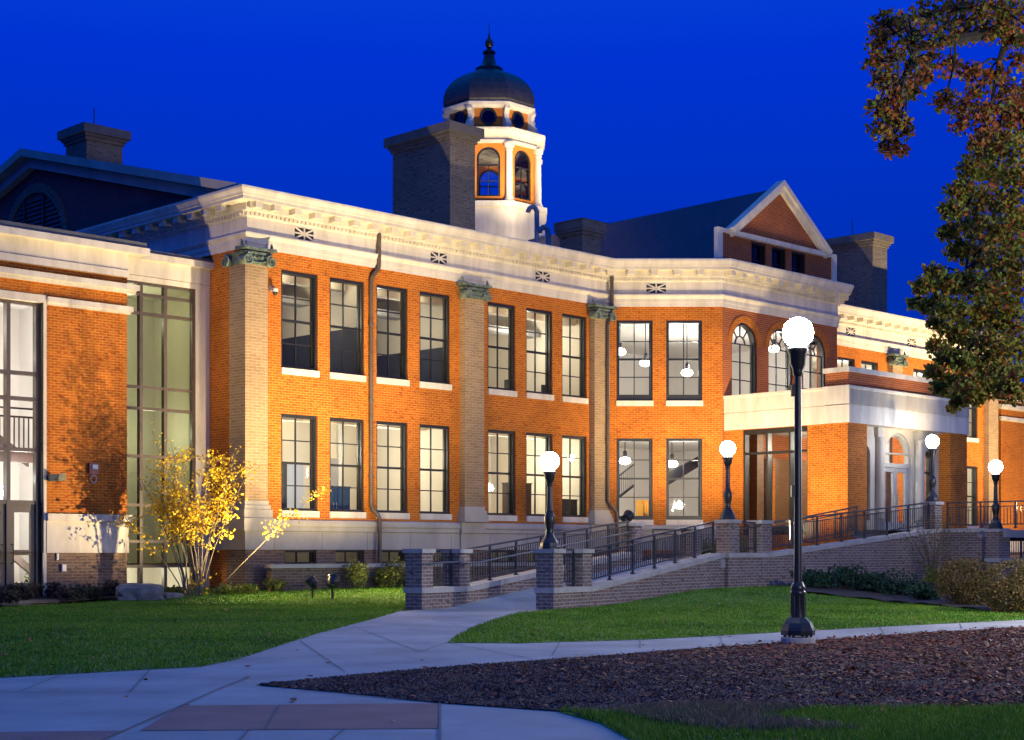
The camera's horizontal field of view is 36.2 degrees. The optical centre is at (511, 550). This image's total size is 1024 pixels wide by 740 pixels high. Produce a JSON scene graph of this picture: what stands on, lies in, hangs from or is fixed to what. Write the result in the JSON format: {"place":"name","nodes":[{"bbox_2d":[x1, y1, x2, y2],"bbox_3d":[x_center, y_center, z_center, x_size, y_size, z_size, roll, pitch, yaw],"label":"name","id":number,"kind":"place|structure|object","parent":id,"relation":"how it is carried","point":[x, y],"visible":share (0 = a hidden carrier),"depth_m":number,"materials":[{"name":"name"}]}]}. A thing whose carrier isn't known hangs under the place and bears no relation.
{"place":"outdoors","nodes":[
{"label":"outdoors","id":0,"kind":"place"},
{"bbox_2d":[0,585,442,677],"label":"lawn","id":1,"kind":"structure","parent":0,"point":[169,645],"depth_m":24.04,"materials":[{"name":"green plant"}]},
{"bbox_2d":[115,583,163,600],"bbox_3d":[-9.788,1.063,41.116,1.240,0.462,1.058,0,0,-17],"label":"boulder","id":2,"kind":"object","parent":1,"relation":"on","point":[136,591],"visible":0.9,"depth_m":40.68,"materials":[{"name":"stone"}]},
{"bbox_2d":[163,592,184,598],"bbox_3d":[-9.129,1.193,41.519,0.615,0.202,0.654,0,0,38],"label":"boulder","id":3,"kind":"object","parent":1,"relation":"on","point":[166,595],"visible":0.43,"depth_m":41.33,"materials":[{"name":"stone"}]},
{"bbox_2d":[109,422,330,595],"bbox_3d":[-7.844,-1.114,42.014,5.955,4.671,1.526,0,0,0],"label":"yellow tree","id":4,"kind":"object","parent":1,"relation":"on","point":[179,525],"visible":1,"depth_m":42.00,"materials":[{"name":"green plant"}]},
{"bbox_2d":[207,582,236,594],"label":"ground plant","id":5,"kind":"object","parent":1,"relation":"on","point":[221,588],"visible":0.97,"depth_m":42.45,"materials":[{"name":"green plant"}]},
{"bbox_2d":[232,582,260,593],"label":"ground plant","id":6,"kind":"object","parent":1,"relation":"on","point":[246,588],"visible":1,"depth_m":42.71,"materials":[{"name":"green plant"}]},
{"bbox_2d":[263,577,287,591],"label":"ground plant","id":7,"kind":"object","parent":1,"relation":"on","point":[279,587],"visible":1,"depth_m":43.40,"materials":[{"name":"green plant"}]},
{"bbox_2d":[305,575,318,598],"bbox_3d":[-5.278,0.978,41.289,0.382,0.681,0.339,0,0,0],"label":"floodlight","id":8,"kind":"object","parent":1,"relation":"on","point":[311,582],"visible":0.98,"depth_m":41.20,"materials":[{"name":"black paint"}]},
{"bbox_2d":[326,573,338,598],"bbox_3d":[-4.736,0.952,41.305,0.370,0.733,0.416,0,0,0],"label":"floodlight","id":9,"kind":"object","parent":1,"relation":"on","point":[332,583],"visible":0.99,"depth_m":41.23,"materials":[{"name":"black paint"}]},
{"bbox_2d":[341,558,369,588],"bbox_3d":[-4.408,0.696,45.006,0.876,1.014,0.912,0,0,-37],"label":"shrub","id":10,"kind":"object","parent":1,"relation":"on","point":[353,571],"visible":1,"depth_m":44.90,"materials":[{"name":"green plant"}]},
{"bbox_2d":[372,566,403,587],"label":"shrub","id":11,"kind":"object","parent":1,"relation":"on","point":[382,577],"visible":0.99,"depth_m":45.71,"materials":[{"name":"green plant"}]},
{"bbox_2d":[379,557,404,586],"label":"shrub","id":12,"kind":"object","parent":1,"relation":"on","point":[399,565],"visible":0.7,"depth_m":46.00,"materials":[{"name":"green plant"}]},
{"bbox_2d":[282,464,286,507],"bbox_3d":[-7.003,-1.660,45.966,0.740,1.900,0.460,0,0,-45],"label":"cabinet","id":13,"kind":"object","parent":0,"point":[284,488],"visible":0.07,"depth_m":45.99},
{"bbox_2d":[331,486,350,508],"bbox_3d":[-5.483,-1.335,47.274,0.460,1.250,1.240,0,0,45],"label":"cabinet","id":14,"kind":"object","parent":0,"point":[336,498],"visible":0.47,"depth_m":47.25,"materials":[{"name":"grey"}]},
{"bbox_2d":[0,595,977,610],"bbox_3d":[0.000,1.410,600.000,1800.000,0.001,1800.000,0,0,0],"label":"ground","id":15,"kind":"structure","parent":0,"point":[868,598],"depth_m":42.03,"materials":[{"name":"soil"}]},
{"bbox_2d":[0,592,115,604],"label":"planting bed","id":16,"kind":"object","parent":15,"relation":"on","point":[36,600],"visible":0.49,"depth_m":40.14,"materials":[{"name":"soil"}]},
{"bbox_2d":[0,588,23,605],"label":"bed plant","id":17,"kind":"object","parent":16,"relation":"on","point":[6,595],"visible":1,"depth_m":38.41,"materials":[{"name":"green plant"}]},
{"bbox_2d":[5,579,40,598],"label":"bed plant","id":18,"kind":"object","parent":16,"relation":"on","point":[26,592],"visible":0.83,"depth_m":40.55,"materials":[{"name":"green plant"}]},
{"bbox_2d":[36,582,69,597],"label":"bed plant","id":19,"kind":"object","parent":16,"relation":"on","point":[53,589],"visible":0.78,"depth_m":41.23,"materials":[{"name":"green plant"}]},
{"bbox_2d":[51,584,94,603],"bbox_3d":[-11.112,1.093,39.620,0.943,0.549,0.996,0,0,13],"label":"bed plant","id":20,"kind":"object","parent":16,"relation":"on","point":[72,592],"visible":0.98,"depth_m":39.43,"materials":[{"name":"green plant"}]},
{"bbox_2d":[76,582,105,601],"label":"bed plant","id":21,"kind":"object","parent":16,"relation":"on","point":[99,593],"visible":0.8,"depth_m":40.53,"materials":[{"name":"green plant"}]},
{"bbox_2d":[96,579,119,595],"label":"bed plant","id":22,"kind":"object","parent":16,"relation":"on","point":[109,587],"visible":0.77,"depth_m":41.59,"materials":[{"name":"green plant"}]},
{"bbox_2d":[0,220,213,603],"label":"annex building","id":23,"kind":"structure","parent":15,"relation":"on","point":[104,352],"depth_m":42.66,"materials":[{"name":"orange brick"}]},
{"bbox_2d":[0,504,4,589],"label":"door","id":24,"kind":"structure","parent":23,"relation":"in","point":[2,506],"depth_m":40.71,"materials":[{"name":"grey metal"}]},
{"bbox_2d":[0,299,39,595],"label":"window","id":25,"kind":"structure","parent":23,"relation":"in","point":[6,371],"depth_m":40.87,"materials":[{"name":"white metal"}]},
{"bbox_2d":[11,504,34,591],"bbox_3d":[-12.852,-0.040,41.095,0.720,2.380,0.197,0,0,-45],"label":"door","id":26,"kind":"structure","parent":23,"relation":"in","point":[17,508],"depth_m":41.24,"materials":[{"name":"grey metal"}]},
{"bbox_2d":[48,474,65,480],"bbox_3d":[-11.995,-1.930,41.200,0.200,0.180,0.660,0,0,-45],"label":"wall light","id":27,"kind":"object","parent":23,"relation":"attached to","point":[56,477],"visible":1,"depth_m":41.03,"materials":[{"name":"black paint"}]},
{"bbox_2d":[88,463,98,482],"bbox_3d":[-11.295,-2.097,42.268,0.140,0.546,0.280,0,0,45],"label":"fire alarm","id":28,"kind":"object","parent":23,"relation":"attached to","point":[93,469],"visible":1,"depth_m":42.23,"materials":[{"name":"red plastic"}]},
{"bbox_2d":[264,562,535,591],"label":"garden wall","id":29,"kind":"structure","parent":15,"relation":"on","point":[296,576],"depth_m":44.94,"materials":[{"name":"grey brick"}]},
{"bbox_2d":[0,28,1001,589],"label":"school building","id":30,"kind":"structure","parent":15,"relation":"on","point":[374,358],"depth_m":52.69,"materials":[{"name":"orange brick"}]},
{"bbox_2d":[285,550,314,563],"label":"window","id":31,"kind":"structure","parent":30,"relation":"in","point":[311,552],"depth_m":45.67,"materials":[{"name":"black glass"}]},
{"bbox_2d":[281,269,319,377],"bbox_3d":[-6.239,-6.600,45.553,1.361,3.020,0.325,0,0,-45],"label":"window","id":32,"kind":"structure","parent":30,"relation":"in","point":[312,371],"depth_m":45.76,"materials":[{"name":"black glass"}]},
{"bbox_2d":[281,414,319,517],"bbox_3d":[-6.239,-2.470,45.553,1.361,2.980,0.325,0,0,-45],"label":"window","id":33,"kind":"structure","parent":30,"relation":"in","point":[312,512],"depth_m":45.78,"materials":[{"name":"black glass"}]},
{"bbox_2d":[329,277,365,381],"bbox_3d":[-4.988,-6.600,46.804,1.365,3.020,0.325,0,0,-45],"label":"window","id":34,"kind":"structure","parent":30,"relation":"in","point":[339,375],"depth_m":46.96,"materials":[{"name":"black glass"}]},
{"bbox_2d":[329,417,365,518],"bbox_3d":[-4.988,-2.470,46.804,1.365,2.980,0.325,0,0,-45],"label":"window","id":35,"kind":"structure","parent":30,"relation":"in","point":[338,513],"depth_m":46.96,"materials":[{"name":"black glass"}]},
{"bbox_2d":[335,550,362,562],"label":"window","id":36,"kind":"structure","parent":30,"relation":"in","point":[359,552],"depth_m":47.01,"materials":[{"name":"black glass"}]},
{"bbox_2d":[376,284,409,386],"bbox_3d":[-3.737,-6.600,48.055,1.312,3.020,0.325,0,0,-45],"label":"window","id":37,"kind":"structure","parent":30,"relation":"in","point":[402,380],"depth_m":48.30,"materials":[{"name":"black glass"}]},
{"bbox_2d":[376,421,409,518],"bbox_3d":[-3.737,-2.470,48.055,1.312,2.980,0.325,0,0,-45],"label":"window","id":38,"kind":"structure","parent":30,"relation":"in","point":[385,514],"depth_m":48.31,"materials":[{"name":"black glass"}]},
{"bbox_2d":[382,550,403,562],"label":"window","id":39,"kind":"structure","parent":30,"relation":"in","point":[400,554],"depth_m":48.16,"materials":[{"name":"black glass"}]},
{"bbox_2d":[419,291,451,390],"bbox_3d":[-2.489,-6.600,49.304,1.337,3.020,0.325,0,0,-45],"label":"window","id":40,"kind":"structure","parent":30,"relation":"in","point":[429,384],"depth_m":49.55,"materials":[{"name":"black metal"}]},
{"bbox_2d":[419,424,451,519],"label":"window","id":41,"kind":"structure","parent":30,"relation":"in","point":[426,515],"depth_m":49.56,"materials":[{"name":"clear glass"}]},
{"bbox_2d":[488,302,516,396],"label":"window","id":42,"kind":"structure","parent":30,"relation":"in","point":[509,391],"depth_m":51.73,"materials":[{"name":"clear glass"}]},
{"bbox_2d":[488,429,516,520],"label":"window","id":43,"kind":"structure","parent":30,"relation":"in","point":[497,516],"depth_m":51.75,"materials":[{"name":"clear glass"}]},
{"bbox_2d":[526,432,550,521],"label":"window","id":44,"kind":"structure","parent":30,"relation":"in","point":[534,517],"depth_m":52.68,"materials":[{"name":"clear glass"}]},
{"bbox_2d":[526,308,553,400],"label":"window","id":45,"kind":"structure","parent":30,"relation":"in","point":[546,395],"depth_m":52.85,"materials":[{"name":"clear glass"}]},
{"bbox_2d":[562,314,587,403],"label":"window","id":46,"kind":"structure","parent":30,"relation":"in","point":[582,399],"depth_m":54.22,"materials":[{"name":"clear glass"}]},
{"bbox_2d":[562,435,587,522],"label":"window","id":47,"kind":"structure","parent":30,"relation":"in","point":[581,518],"depth_m":54.22,"materials":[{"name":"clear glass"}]},
{"bbox_2d":[621,510,633,521],"bbox_3d":[3.764,-1.048,51.012,0.460,0.595,0.407,0,0,-41],"label":"floodlight","id":48,"kind":"object","parent":30,"relation":"attached to","point":[627,515],"visible":0.73,"depth_m":50.89,"materials":[{"name":"black paint"}]},
{"bbox_2d":[616,320,653,405],"bbox_3d":[4.317,-6.600,55.089,1.310,3.020,0.325,0,0,0],"label":"window","id":49,"kind":"structure","parent":30,"relation":"in","point":[622,400],"depth_m":55.04,"materials":[{"name":"clear glass"}]},
{"bbox_2d":[617,438,653,524],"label":"window","id":50,"kind":"structure","parent":30,"relation":"in","point":[648,520],"depth_m":55.04,"materials":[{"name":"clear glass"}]},
{"bbox_2d":[666,320,702,405],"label":"window","id":51,"kind":"structure","parent":30,"relation":"in","point":[671,400],"depth_m":55.04,"materials":[{"name":"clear glass"}]},
{"bbox_2d":[666,438,702,524],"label":"window","id":52,"kind":"structure","parent":30,"relation":"in","point":[670,520],"depth_m":55.04,"materials":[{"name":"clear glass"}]},
{"bbox_2d":[732,323,755,394],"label":"window","id":53,"kind":"structure","parent":30,"relation":"in","point":[749,332],"depth_m":56.41,"materials":[{"name":"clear glass"}]},
{"bbox_2d":[769,329,790,390],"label":"window","id":54,"kind":"structure","parent":30,"relation":"in","point":[787,368],"depth_m":57.99,"materials":[{"name":"black metal"}]},
{"bbox_2d":[803,335,824,388],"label":"window","id":55,"kind":"structure","parent":30,"relation":"in","point":[817,341],"depth_m":59.52,"materials":[{"name":"black metal"}]},
{"bbox_2d":[838,357,853,366],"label":"window","id":56,"kind":"structure","parent":30,"relation":"in","point":[850,361],"depth_m":65.87,"materials":[{"name":"black glass"}]},
{"bbox_2d":[967,381,978,442],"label":"window","id":57,"kind":"structure","parent":30,"relation":"in","point":[974,438],"depth_m":73.54,"materials":[{"name":"black metal"}]},
{"bbox_2d":[967,466,978,527],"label":"window","id":58,"kind":"structure","parent":30,"relation":"in","point":[974,469],"depth_m":73.54,"materials":[{"name":"black metal"}]},
{"bbox_2d":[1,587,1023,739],"bbox_3d":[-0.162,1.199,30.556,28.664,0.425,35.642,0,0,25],"label":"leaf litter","id":59,"kind":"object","parent":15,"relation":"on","point":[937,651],"visible":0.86,"depth_m":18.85,"materials":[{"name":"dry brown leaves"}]},
{"bbox_2d":[402,523,644,610],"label":"retaining wall","id":60,"kind":"structure","parent":15,"relation":"on","point":[421,591],"depth_m":37.23,"materials":[{"name":"brick"}]},
{"bbox_2d":[421,549,461,585],"bbox_3d":[-1.756,0.400,36.494,0.351,0.900,1.713,0,0,31],"label":"metal railing","id":61,"kind":"object","parent":60,"relation":"on","point":[451,561],"visible":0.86,"depth_m":36.95,"materials":[{"name":"metal"}]},
{"bbox_2d":[459,521,636,579],"bbox_3d":[1.051,-0.016,41.166,0.351,1.727,9.433,0,0,31],"label":"metal railing","id":62,"kind":"object","parent":60,"relation":"on","point":[530,551],"visible":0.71,"depth_m":40.26,"materials":[{"name":"metal"}]},
{"bbox_2d":[533,549,724,609],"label":"retaining wall","id":63,"kind":"structure","parent":15,"relation":"on","point":[704,571],"depth_m":38.32,"materials":[{"name":"brick"}]},
{"bbox_2d":[539,452,559,548],"bbox_3d":[0.869,-1.171,36.115,0.440,2.242,0.440,0,0,22],"label":"globe lamp","id":64,"kind":"object","parent":63,"relation":"on","point":[549,462],"visible":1,"depth_m":36.02,"materials":[{"name":"black metal"}]},
{"bbox_2d":[563,549,574,586],"bbox_3d":[1.238,0.400,36.710,0.100,0.900,0.980,0,0,31],"label":"metal railing","id":65,"kind":"object","parent":63,"relation":"on","point":[572,580],"visible":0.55,"depth_m":37.01,"materials":[{"name":"metal"}]},
{"bbox_2d":[586,521,714,579],"bbox_3d":[3.720,0.003,40.842,0.100,1.687,7.640,0,0,31],"label":"metal railing","id":66,"kind":"object","parent":63,"relation":"on","point":[632,557],"visible":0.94,"depth_m":40.72,"materials":[{"name":"metal"}]},
{"bbox_2d":[714,501,1010,596],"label":"retaining wall","id":67,"kind":"structure","parent":15,"relation":"on","point":[764,565],"depth_m":48.31,"materials":[{"name":"brick"}]},
{"bbox_2d":[720,441,735,519],"bbox_3d":[6.135,-2.011,44.495,0.440,2.242,0.440,0,0,23],"label":"globe lamp","id":68,"kind":"object","parent":67,"relation":"on","point":[727,449],"visible":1,"depth_m":44.39,"materials":[{"name":"black metal"}]},
{"bbox_2d":[739,522,756,552],"bbox_3d":[6.690,-0.390,45.036,0.100,0.900,1.130,0,0,45],"label":"metal railing","id":69,"kind":"object","parent":67,"relation":"on","point":[754,537],"visible":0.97,"depth_m":45.24,"materials":[{"name":"metal"}]},
{"bbox_2d":[771,502,929,548],"bbox_3d":[10.681,-0.796,49.028,0.100,1.687,9.240,0,0,45],"label":"metal railing","id":70,"kind":"object","parent":67,"relation":"on","point":[864,524],"visible":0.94,"depth_m":48.93,"materials":[{"name":"metal"}]},
{"bbox_2d":[925,435,938,501],"bbox_3d":[14.090,-2.771,52.450,0.440,2.242,0.440,0,0,23],"label":"globe lamp","id":71,"kind":"object","parent":67,"relation":"on","point":[932,442],"visible":0.99,"depth_m":52.35,"materials":[{"name":"black metal"}]},
{"bbox_2d":[945,500,1023,528],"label":"metal railing","id":72,"kind":"object","parent":67,"relation":"on","point":[1015,523],"visible":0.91,"depth_m":51.69,"materials":[{"name":"metal"}]},
{"bbox_2d":[805,580,1013,610],"bbox_3d":[13.916,1.140,45.030,10.002,0.360,20.564,0,0,43],"label":"planting bed","id":73,"kind":"object","parent":15,"relation":"on","point":[851,592],"visible":0.2,"depth_m":42.80,"materials":[{"name":"soil"}]},
{"bbox_2d":[789,568,839,588],"bbox_3d":[8.603,0.807,44.480,1.453,0.700,1.261,0,0,-28],"label":"evergreen shrub","id":74,"kind":"object","parent":73,"relation":"on","point":[818,579],"visible":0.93,"depth_m":44.21,"materials":[{"name":"green plant"}]},
{"bbox_2d":[827,563,868,587],"bbox_3d":[9.558,0.753,44.812,1.319,0.881,1.662,0,0,8],"label":"evergreen shrub","id":75,"kind":"object","parent":73,"relation":"on","point":[844,575],"visible":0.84,"depth_m":44.62,"materials":[{"name":"green plant"}]},
{"bbox_2d":[846,571,888,590],"bbox_3d":[10.221,0.932,44.521,1.374,0.752,1.271,0,0,40],"label":"evergreen shrub","id":76,"kind":"object","parent":73,"relation":"on","point":[864,583],"visible":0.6,"depth_m":44.31,"materials":[{"name":"green plant"}]},
{"bbox_2d":[865,567,927,595],"bbox_3d":[10.775,0.905,43.770,1.777,0.901,1.403,0,0,21],"label":"evergreen shrub","id":77,"kind":"object","parent":73,"relation":"on","point":[899,586],"visible":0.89,"depth_m":43.59,"materials":[{"name":"green plant"}]},
{"bbox_2d":[908,581,943,599],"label":"evergreen shrub","id":78,"kind":"object","parent":73,"relation":"on","point":[923,592],"visible":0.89,"depth_m":41.12,"materials":[{"name":"green plant"}]},
{"bbox_2d":[918,566,940,585],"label":"ground plant","id":79,"kind":"object","parent":73,"relation":"on","point":[931,573],"visible":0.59,"depth_m":46.40,"materials":[{"name":"green plant"}]},
{"bbox_2d":[886,515,979,577],"bbox_3d":[13.550,0.050,49.871,2.542,2.366,3.526,0,0,-42],"label":"open shrub","id":80,"kind":"object","parent":73,"relation":"on","point":[928,559],"visible":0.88,"depth_m":49.94,"materials":[{"name":"brown plant"}]},
{"bbox_2d":[933,557,1004,607],"bbox_3d":[11.127,0.768,38.213,1.636,1.266,2.168,0,0,-15],"label":"round bush","id":81,"kind":"object","parent":73,"relation":"on","point":[962,593],"visible":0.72,"depth_m":38.02,"materials":[{"name":"green plant"}]},
{"bbox_2d":[983,529,1023,580],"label":"retaining wall","id":82,"kind":"structure","parent":15,"relation":"on","point":[995,546],"depth_m":50.76,"materials":[{"name":"brick"}]},
{"bbox_2d":[988,460,1002,528],"bbox_3d":[15.734,-1.841,50.911,0.440,2.242,0.440,0,0,23],"label":"globe lamp","id":83,"kind":"object","parent":82,"relation":"on","point":[995,467],"visible":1,"depth_m":50.81,"materials":[{"name":"black metal"}]},
{"bbox_2d":[1010,538,1023,557],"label":"metal railing","id":84,"kind":"object","parent":82,"relation":"on","point":[1020,554],"visible":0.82,"depth_m":51.98,"materials":[{"name":"metal"}]},
{"bbox_2d":[998,399,1023,557],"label":"annex building","id":85,"kind":"structure","parent":15,"relation":"on","point":[1011,446],"depth_m":78.79,"materials":[{"name":"orange brick"}]},
{"bbox_2d":[0,609,1023,739],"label":"pavement","id":86,"kind":"structure","parent":0,"point":[95,701],"depth_m":15.95,"materials":[{"name":"concrete"}]},
{"bbox_2d":[0,730,121,739],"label":"red paving","id":87,"kind":"structure","parent":86,"relation":"on","point":[65,735],"depth_m":11.42,"materials":[{"name":"concrete"}]},
{"bbox_2d":[142,703,438,729],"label":"red paving","id":88,"kind":"structure","parent":86,"relation":"on","point":[313,716],"depth_m":12.65,"materials":[{"name":"concrete"}]},
{"bbox_2d":[257,626,1023,712],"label":"mulch bed","id":89,"kind":"object","parent":86,"relation":"on","point":[625,691],"visible":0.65,"depth_m":15.54,"materials":[{"name":"wood"}]},
{"bbox_2d":[781,317,814,643],"bbox_3d":[4.152,-0.971,22.720,0.500,4.842,0.500,0,0,0],"label":"lamp post","id":90,"kind":"object","parent":89,"relation":"on","point":[797,626],"visible":0.98,"depth_m":22.66,"materials":[{"name":"metal"}]},
{"bbox_2d":[858,0,1023,414],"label":"oak tree","id":91,"kind":"object","parent":89,"relation":"on","point":[978,286],"visible":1,"depth_m":17.92,"materials":[{"name":"green plant"}]},
{"bbox_2d":[0,0,1023,382],"label":"sky","id":92,"kind":"structure","parent":0,"point":[642,107],"materials":[{"name":"blue"}]},
{"bbox_2d":[501,482,531,513],"bbox_3d":[0.174,-1.510,53.072,1.040,1.600,0.460,0,0,-45],"label":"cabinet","id":93,"kind":"object","parent":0,"point":[504,498],"visible":0.13,"depth_m":52.85,"materials":[{"name":"beige"}]},
{"bbox_2d":[428,559,673,609],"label":"ramp path","id":94,"kind":"structure","parent":0,"point":[525,599],"depth_m":37.76,"materials":[{"name":"concrete"}]},
{"bbox_2d":[562,499,577,514],"bbox_3d":[1.800,-1.260,54.699,1.040,1.100,0.460,0,0,-45],"label":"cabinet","id":95,"kind":"object","parent":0,"point":[565,506],"visible":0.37,"depth_m":54.57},
{"bbox_2d":[635,500,648,515],"bbox_3d":[4.770,-1.285,57.244,0.410,1.150,0.340,0,0,45],"label":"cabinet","id":96,"kind":"object","parent":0,"point":[642,507],"visible":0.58,"depth_m":57.12,"materials":[{"name":"orange"}]},
{"bbox_2d":[657,558,724,567],"bbox_3d":[5.213,0.355,46.438,2.457,0.250,4.329,0,0,-45],"label":"landing","id":97,"kind":"object","parent":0,"point":[722,563],"visible":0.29,"depth_m":44.19,"materials":[{"name":"concrete"}]},
{"bbox_2d":[651,529,686,558],"bbox_3d":[4.770,-0.210,46.833,0.100,0.900,1.840,0,0,45],"label":"metal railing","id":98,"kind":"object","parent":97,"relation":"on","point":[652,531],"visible":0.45,"depth_m":46.69,"materials":[{"name":"metal"}]},
{"bbox_2d":[678,525,703,558],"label":"garden pier","id":99,"kind":"structure","parent":97,"relation":"on","point":[688,530],"depth_m":47.37,"materials":[{"name":"brick"}]},
{"bbox_2d":[448,585,1023,642],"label":"lawn","id":100,"kind":"structure","parent":0,"point":[693,599],"depth_m":31.63,"materials":[{"name":"green plant"}]},
{"bbox_2d":[979,558,1023,612],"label":"round bush","id":101,"kind":"object","parent":100,"relation":"on","point":[1011,587],"visible":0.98,"depth_m":34.12,"materials":[{"name":"green plant"}]},
{"bbox_2d":[557,700,1023,739],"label":"lawn","id":102,"kind":"structure","parent":0,"point":[595,720],"depth_m":11.85,"materials":[{"name":"green plant"}]},
{"bbox_2d":[608,697,859,732],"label":"dry grass","id":103,"kind":"structure","parent":102,"relation":"on","point":[750,719],"depth_m":12.21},
{"bbox_2d":[852,530,1023,540],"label":"terrace","id":104,"kind":"structure","parent":0,"point":[1014,534],"depth_m":51.49,"materials":[{"name":"concrete"}]},
{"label":"ramp path","id":105,"kind":"structure","parent":0,"visible":0},
{"bbox_2d":[739,506,857,552],"bbox_3d":[9.090,-0.622,49.247,0.100,1.716,6.440,0,0,45],"label":"metal railing","id":106,"kind":"object","parent":105,"relation":"on","point":[835,511],"visible":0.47,"depth_m":49.61,"materials":[{"name":"metal"}]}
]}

